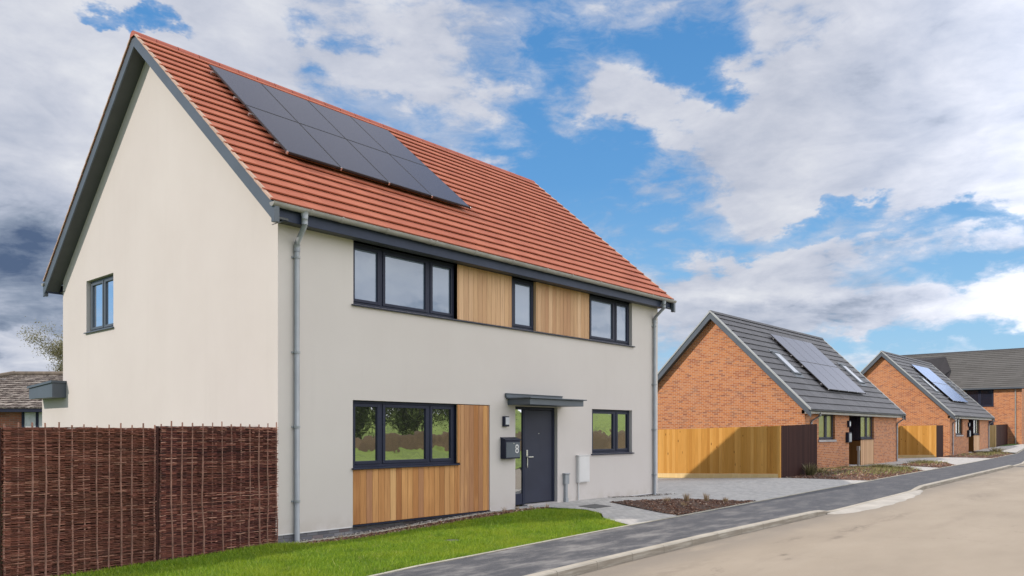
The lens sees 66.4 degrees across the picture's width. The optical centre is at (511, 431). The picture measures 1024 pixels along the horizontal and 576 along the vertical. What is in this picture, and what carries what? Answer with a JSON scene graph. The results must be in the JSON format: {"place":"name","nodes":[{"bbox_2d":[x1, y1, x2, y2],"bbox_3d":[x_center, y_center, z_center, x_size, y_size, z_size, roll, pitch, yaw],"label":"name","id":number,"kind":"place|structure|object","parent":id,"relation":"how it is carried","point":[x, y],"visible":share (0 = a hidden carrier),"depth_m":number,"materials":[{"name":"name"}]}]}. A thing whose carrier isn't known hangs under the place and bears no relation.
{"place":"outdoors","nodes":[
{"label":"outdoors","id":0,"kind":"place"},
{"bbox_2d":[57,506,627,575],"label":"lawn","id":1,"kind":"structure","parent":0,"point":[360,551],"depth_m":11.10,"materials":[{"name":"green plant"}]},
{"bbox_2d":[292,508,523,543],"bbox_3d":[-1.580,1.732,14.360,0.050,0.256,5.640,0,0,41],"label":"margin edging","id":2,"kind":"object","parent":1,"relation":"on","point":[403,527],"visible":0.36,"depth_m":13.91,"materials":[{"name":"concrete"}]},
{"bbox_2d":[285,509,509,543],"bbox_3d":[-1.751,1.711,14.483,0.390,0.138,5.680,0,0,41],"label":"gravel strip","id":3,"kind":"object","parent":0,"point":[413,523],"depth_m":14.46,"materials":[{"name":"gravel"}]},
{"bbox_2d":[291,493,674,542],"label":"gravel","id":4,"kind":"structure","parent":3,"relation":"on","point":[374,530],"depth_m":14.60,"materials":[{"name":"grey gravel"}]},
{"bbox_2d":[313,511,519,543],"bbox_3d":[-1.260,1.690,14.450,0.370,0.140,6.280,0,0,41],"label":"soil margin","id":5,"kind":"object","parent":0,"point":[401,529],"visible":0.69,"depth_m":13.79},
{"bbox_2d":[294,498,755,544],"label":"bark chips","id":6,"kind":"object","parent":5,"relation":"on","point":[686,508],"visible":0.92,"depth_m":16.88,"materials":[{"name":"brown wood"}]},
{"bbox_2d":[0,0,1023,372],"label":"sky","id":7,"kind":"structure","parent":0,"point":[848,174],"materials":[{"name":"blue"}]},
{"bbox_2d":[613,499,753,514],"bbox_3d":[3.963,1.662,18.296,2.150,0.116,4.100,0,0,41],"label":"soil bed","id":8,"kind":"object","parent":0,"point":[703,507],"visible":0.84,"depth_m":17.65,"materials":[{"name":"brown soil"}]},
{"bbox_2d":[683,493,691,500],"bbox_3d":[4.176,1.559,18.711,0.239,0.292,0.223,0,0,41],"label":"dry grass tuft","id":9,"kind":"object","parent":8,"relation":"on","point":[686,497],"visible":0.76,"depth_m":18.69,"materials":[{"name":"beige plant"}]},
{"bbox_2d":[702,493,709,500],"bbox_3d":[4.723,1.583,19.021,0.219,0.272,0.245,0,0,-9],"label":"dry grass tuft","id":10,"kind":"object","parent":8,"relation":"on","point":[706,498],"visible":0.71,"depth_m":19.00,"materials":[{"name":"beige plant"}]},
{"bbox_2d":[515,478,868,524],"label":"driveway","id":11,"kind":"structure","parent":0,"point":[744,489],"depth_m":22.08,"materials":[{"name":"white concrete"}]},
{"bbox_2d":[580,504,609,507],"bbox_3d":[1.815,1.629,17.125,0.440,0.033,0.600,0,0,41],"label":"inspection cover","id":12,"kind":"object","parent":11,"relation":"on","point":[594,506],"visible":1,"depth_m":17.09,"materials":[{"name":"metal"}]},
{"bbox_2d":[658,426,780,477],"bbox_3d":[6.605,0.855,30.791,8.130,2.150,0.100,0,0,41],"label":"board fence","id":13,"kind":"object","parent":11,"relation":"on","point":[749,452],"visible":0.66,"depth_m":29.62,"materials":[{"name":"brown wood"}]},
{"bbox_2d":[380,450,1023,575],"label":"footpath","id":14,"kind":"structure","parent":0,"point":[531,559],"depth_m":13.99,"materials":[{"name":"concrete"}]},
{"bbox_2d":[515,449,1022,524],"bbox_3d":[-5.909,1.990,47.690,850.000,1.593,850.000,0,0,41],"label":"ground","id":15,"kind":"structure","parent":0,"point":[626,524],"depth_m":19.67,"materials":[{"name":"soil"}]},
{"bbox_2d":[0,428,0,575],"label":"fence post","id":16,"kind":"object","parent":15,"relation":"on","point":[0,501],"visible":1,"depth_m":9.50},
{"bbox_2d":[0,371,62,428],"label":"old brick house","id":17,"kind":"structure","parent":15,"relation":"on","point":[17,404],"depth_m":29.48,"materials":[{"name":"clay roof tile"},{"name":"red brick"},{"name":"glass"}]},
{"bbox_2d":[21,412,41,426],"bbox_3d":[-17.107,-0.370,28.754,1.830,0.860,0.071,0,0,0],"label":"window","id":18,"kind":"structure","parent":17,"relation":"in","point":[26,417],"depth_m":28.74,"materials":[{"name":"glass"}]},
{"bbox_2d":[17,316,62,370],"bbox_3d":[-21.729,-2.137,40.195,5.532,7.975,5.698,0,0,-18],"label":"spring tree","id":19,"kind":"object","parent":15,"relation":"on","point":[57,352],"visible":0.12,"depth_m":38.10,"materials":[{"name":"green plant"}]},
{"bbox_2d":[1,422,156,575],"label":"woven hurdle","id":20,"kind":"object","parent":15,"relation":"on","point":[77,499],"visible":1,"depth_m":10.15,"materials":[{"name":"brown wicker"}]},
{"bbox_2d":[155,426,158,560],"bbox_3d":[-4.983,0.916,10.954,0.075,1.992,0.032,0,0,41],"label":"fence post","id":21,"kind":"object","parent":15,"relation":"on","point":[157,494],"visible":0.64,"depth_m":10.93,"materials":[{"name":"brown wood"}]},
{"bbox_2d":[158,421,278,560],"bbox_3d":[-4.323,0.864,11.649,0.088,2.036,1.899,0,0,41],"label":"woven hurdle","id":22,"kind":"object","parent":15,"relation":"on","point":[218,487],"visible":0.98,"depth_m":11.59,"materials":[{"name":"brown wicker"}]},
{"bbox_2d":[27,30,676,542],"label":"rendered house","id":23,"kind":"structure","parent":15,"relation":"on","point":[377,326],"depth_m":15.29,"materials":[{"name":"cream render"},{"name":"red clay tile"},{"name":"glass"}]},
{"bbox_2d":[84,275,113,333],"bbox_3d":[-8.978,-2.785,17.123,1.560,1.170,0.200,0,0,41],"label":"window","id":24,"kind":"structure","parent":23,"relation":"in","point":[102,289],"depth_m":17.15,"materials":[{"name":"grey glass"}]},
{"bbox_2d":[353,242,453,318],"bbox_3d":[-1.995,-2.763,14.522,0.082,1.083,2.505,0,0,41],"label":"window","id":25,"kind":"structure","parent":23,"relation":"in","point":[382,278],"depth_m":14.46,"materials":[{"name":"clear glass"}]},
{"bbox_2d":[352,401,459,469],"bbox_3d":[-1.948,0.055,14.487,0.200,1.200,2.595,0,0,41],"label":"window","id":26,"kind":"structure","parent":23,"relation":"in","point":[385,434],"depth_m":14.46,"materials":[{"name":"clear glass"}]},
{"bbox_2d":[500,437,520,458],"bbox_3d":[-0.027,0.339,16.460,0.157,0.452,0.491,0,0,41],"label":"post box","id":27,"kind":"object","parent":23,"relation":"attached to","point":[510,447],"visible":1,"depth_m":16.35,"materials":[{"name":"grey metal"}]},
{"bbox_2d":[506,442,519,457],"bbox_3d":[0.025,0.380,16.414,0.015,0.320,0.435,0,0,41],"label":"box door","id":28,"kind":"structure","parent":27,"relation":"in","point":[512,448],"depth_m":16.40,"materials":[{"name":"grey metal"}]},
{"bbox_2d":[510,278,533,330],"bbox_3d":[0.191,-2.763,16.998,0.082,1.083,0.800,0,0,41],"label":"window","id":29,"kind":"structure","parent":23,"relation":"in","point":[522,290],"depth_m":17.03,"materials":[{"name":"clear glass"}]},
{"bbox_2d":[525,410,551,502],"bbox_3d":[0.592,0.545,17.428,0.105,2.040,0.945,0,0,41],"label":"door","id":30,"kind":"structure","parent":23,"relation":"in","point":[538,424],"depth_m":17.42,"materials":[{"name":"metal"}]},
{"bbox_2d":[590,295,628,344],"bbox_3d":[2.395,-2.763,19.494,0.082,1.083,1.830,0,0,41],"label":"window","id":31,"kind":"structure","parent":23,"relation":"in","point":[609,319],"depth_m":19.50,"materials":[{"name":"clear glass"}]},
{"bbox_2d":[591,409,633,454],"bbox_3d":[2.465,0.007,19.485,0.200,1.105,1.850,0,0,41],"label":"window","id":32,"kind":"structure","parent":23,"relation":"in","point":[610,428],"depth_m":19.53,"materials":[{"name":"clear glass"}]},
{"bbox_2d":[369,449,1023,575],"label":"path edging","id":33,"kind":"object","parent":15,"relation":"on","point":[401,569],"visible":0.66,"depth_m":13.41,"materials":[{"name":"concrete"}]},
{"bbox_2d":[525,461,1023,575],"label":"kerb","id":34,"kind":"structure","parent":15,"relation":"on","point":[592,564],"depth_m":12.80,"materials":[{"name":"concrete"}]},
{"bbox_2d":[658,310,905,473],"bbox_3d":[13.516,-1.724,40.450,9.115,7.527,13.860,0,0,41],"label":"brick bungalow","id":35,"kind":"object","parent":15,"relation":"on","point":[719,370],"visible":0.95,"depth_m":35.96,"materials":[{"name":"orange brick"}]},
{"bbox_2d":[768,349,804,377],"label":"roof window","id":36,"kind":"structure","parent":35,"relation":"in","point":[780,357],"depth_m":35.74,"materials":[{"name":"grey glass"}]},
{"bbox_2d":[819,415,835,439],"bbox_3d":[13.942,-0.220,34.739,0.205,1.180,2.050,0,0,41],"label":"window","id":37,"kind":"structure","parent":35,"relation":"in","point":[825,421],"depth_m":34.87,"materials":[{"name":"clear glass"}]},
{"bbox_2d":[837,362,866,385],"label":"roof window","id":38,"kind":"structure","parent":35,"relation":"in","point":[860,381],"depth_m":42.46,"materials":[{"name":"grey glass"}]},
{"bbox_2d":[861,416,872,438],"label":"window","id":39,"kind":"structure","parent":35,"relation":"in","point":[866,422],"depth_m":39.03,"materials":[{"name":"clear glass"}]},
{"bbox_2d":[860,351,994,455],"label":"brick bungalow","id":40,"kind":"object","parent":15,"relation":"on","point":[919,392],"visible":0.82,"depth_m":54.13,"materials":[{"name":"orange brick"}]},
{"bbox_2d":[918,376,941,394],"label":"roof window","id":41,"kind":"structure","parent":40,"relation":"in","point":[922,378],"depth_m":54.56,"materials":[{"name":"grey glass"}]},
{"bbox_2d":[946,381,966,397],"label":"roof window","id":42,"kind":"structure","parent":40,"relation":"in","point":[949,383],"depth_m":60.62,"materials":[{"name":"grey metal"}]},
{"bbox_2d":[956,419,960,434],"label":"window","id":43,"kind":"structure","parent":40,"relation":"in","point":[958,423],"depth_m":53.76,"materials":[{"name":"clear glass"}]},
{"bbox_2d":[974,420,978,434],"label":"window","id":44,"kind":"structure","parent":40,"relation":"in","point":[975,421],"depth_m":58.05,"materials":[{"name":"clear glass"}]},
{"bbox_2d":[901,348,1023,443],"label":"brick house","id":45,"kind":"structure","parent":15,"relation":"on","point":[991,382],"depth_m":68.23,"materials":[{"name":"tile"}]},
{"bbox_2d":[965,390,993,406],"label":"window","id":46,"kind":"structure","parent":45,"relation":"in","point":[985,398],"depth_m":67.85,"materials":[{"name":"black glass"}]},
{"bbox_2d":[989,425,995,447],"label":"board fence","id":47,"kind":"object","parent":15,"relation":"on","point":[992,436],"visible":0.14,"depth_m":62.96,"materials":[{"name":"brown wood"}]},
{"bbox_2d":[996,424,1007,446],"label":"dark fence","id":48,"kind":"object","parent":15,"relation":"on","point":[1001,434],"visible":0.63,"depth_m":64.55,"materials":[{"name":"brown wood"}]},
{"bbox_2d":[573,464,1023,575],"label":"road","id":49,"kind":"structure","parent":0,"point":[972,526],"depth_m":12.73,"materials":[{"name":"beige concrete"}]},
{"bbox_2d":[827,490,922,513],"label":"dropped kerb","id":50,"kind":"structure","parent":49,"relation":"on","point":[886,501],"depth_m":19.36,"materials":[{"name":"concrete"}]},
{"bbox_2d":[784,467,923,480],"bbox_3d":[13.846,1.598,31.514,3.970,0.141,10.500,0,0,41],"label":"soil bed","id":51,"kind":"object","parent":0,"point":[847,478],"visible":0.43,"depth_m":29.13,"materials":[{"name":"brown soil"}]},
{"bbox_2d":[781,424,816,477],"bbox_3d":[10.837,0.680,29.418,0.034,1.981,3.427,0,0,41],"label":"dark fence","id":52,"kind":"object","parent":51,"relation":"on","point":[798,447],"visible":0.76,"depth_m":29.21,"materials":[{"name":"brown wood"}]},
{"bbox_2d":[802,463,818,474],"bbox_3d":[11.217,1.396,29.371,0.687,0.542,0.706,0,0,41],"label":"shrub","id":53,"kind":"object","parent":51,"relation":"on","point":[810,471],"visible":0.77,"depth_m":29.31,"materials":[{"name":"green plant"}]},
{"bbox_2d":[816,467,828,472],"bbox_3d":[12.143,1.502,30.836,1.632,0.312,1.601,0,0,41],"label":"shrub","id":54,"kind":"object","parent":51,"relation":"on","point":[822,470],"visible":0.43,"depth_m":30.79,"materials":[{"name":"green plant"}]},
{"bbox_2d":[857,446,859,465],"bbox_3d":[16.057,1.171,36.232,0.120,1.000,0.140,0,0,41],"label":"service post","id":55,"kind":"object","parent":51,"relation":"on","point":[858,455],"visible":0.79,"depth_m":36.19,"materials":[{"name":"grey metal"}]},
{"bbox_2d":[865,463,897,467],"bbox_3d":[16.053,1.487,34.049,1.684,0.293,1.680,0,0,41],"label":"shrub","id":56,"kind":"object","parent":51,"relation":"on","point":[881,465],"visible":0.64,"depth_m":33.92,"materials":[{"name":"green plant"}]},
{"bbox_2d":[783,451,1012,479],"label":"rubble chips","id":57,"kind":"object","parent":51,"relation":"on","point":[866,474],"visible":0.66,"depth_m":30.92,"materials":[{"name":"brown stone"}]},
{"bbox_2d":[815,450,1009,477],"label":"weeds","id":58,"kind":"object","parent":57,"relation":"on","point":[898,468],"visible":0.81,"depth_m":32.63,"materials":[{"name":"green plant"}]},
{"bbox_2d":[860,457,990,469],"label":"bungalow paving","id":59,"kind":"structure","parent":0,"point":[955,460],"depth_m":42.36,"materials":[{"name":"grey concrete"}]},
{"bbox_2d":[898,425,935,457],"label":"board fence","id":60,"kind":"object","parent":59,"relation":"on","point":[916,441],"visible":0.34,"depth_m":48.14,"materials":[{"name":"brown wood"}]},
{"bbox_2d":[936,425,942,456],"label":"dark fence","id":61,"kind":"object","parent":59,"relation":"on","point":[939,440],"visible":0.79,"depth_m":47.98,"materials":[{"name":"brown wood"}]},
{"bbox_2d":[908,463,952,467],"bbox_3d":[20.385,1.564,38.081,2.340,0.080,6.600,0,0,41],"label":"soil bed","id":62,"kind":"object","parent":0,"point":[930,464],"visible":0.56,"depth_m":36.44,"materials":[{"name":"brown soil"}]},
{"bbox_2d":[945,451,1010,457],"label":"soil bed","id":63,"kind":"object","parent":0,"point":[989,456],"visible":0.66,"depth_m":48.82,"materials":[{"name":"brown soil"}]},
{"bbox_2d":[986,447,1006,451],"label":"shrub","id":64,"kind":"object","parent":63,"relation":"on","point":[999,450],"visible":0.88,"depth_m":54.59,"materials":[{"name":"green plant"}]},
{"bbox_2d":[976,444,1023,452],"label":"forecourt","id":65,"kind":"structure","parent":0,"point":[1015,448],"depth_m":59.53,"materials":[{"name":"grey concrete"}]}
]}

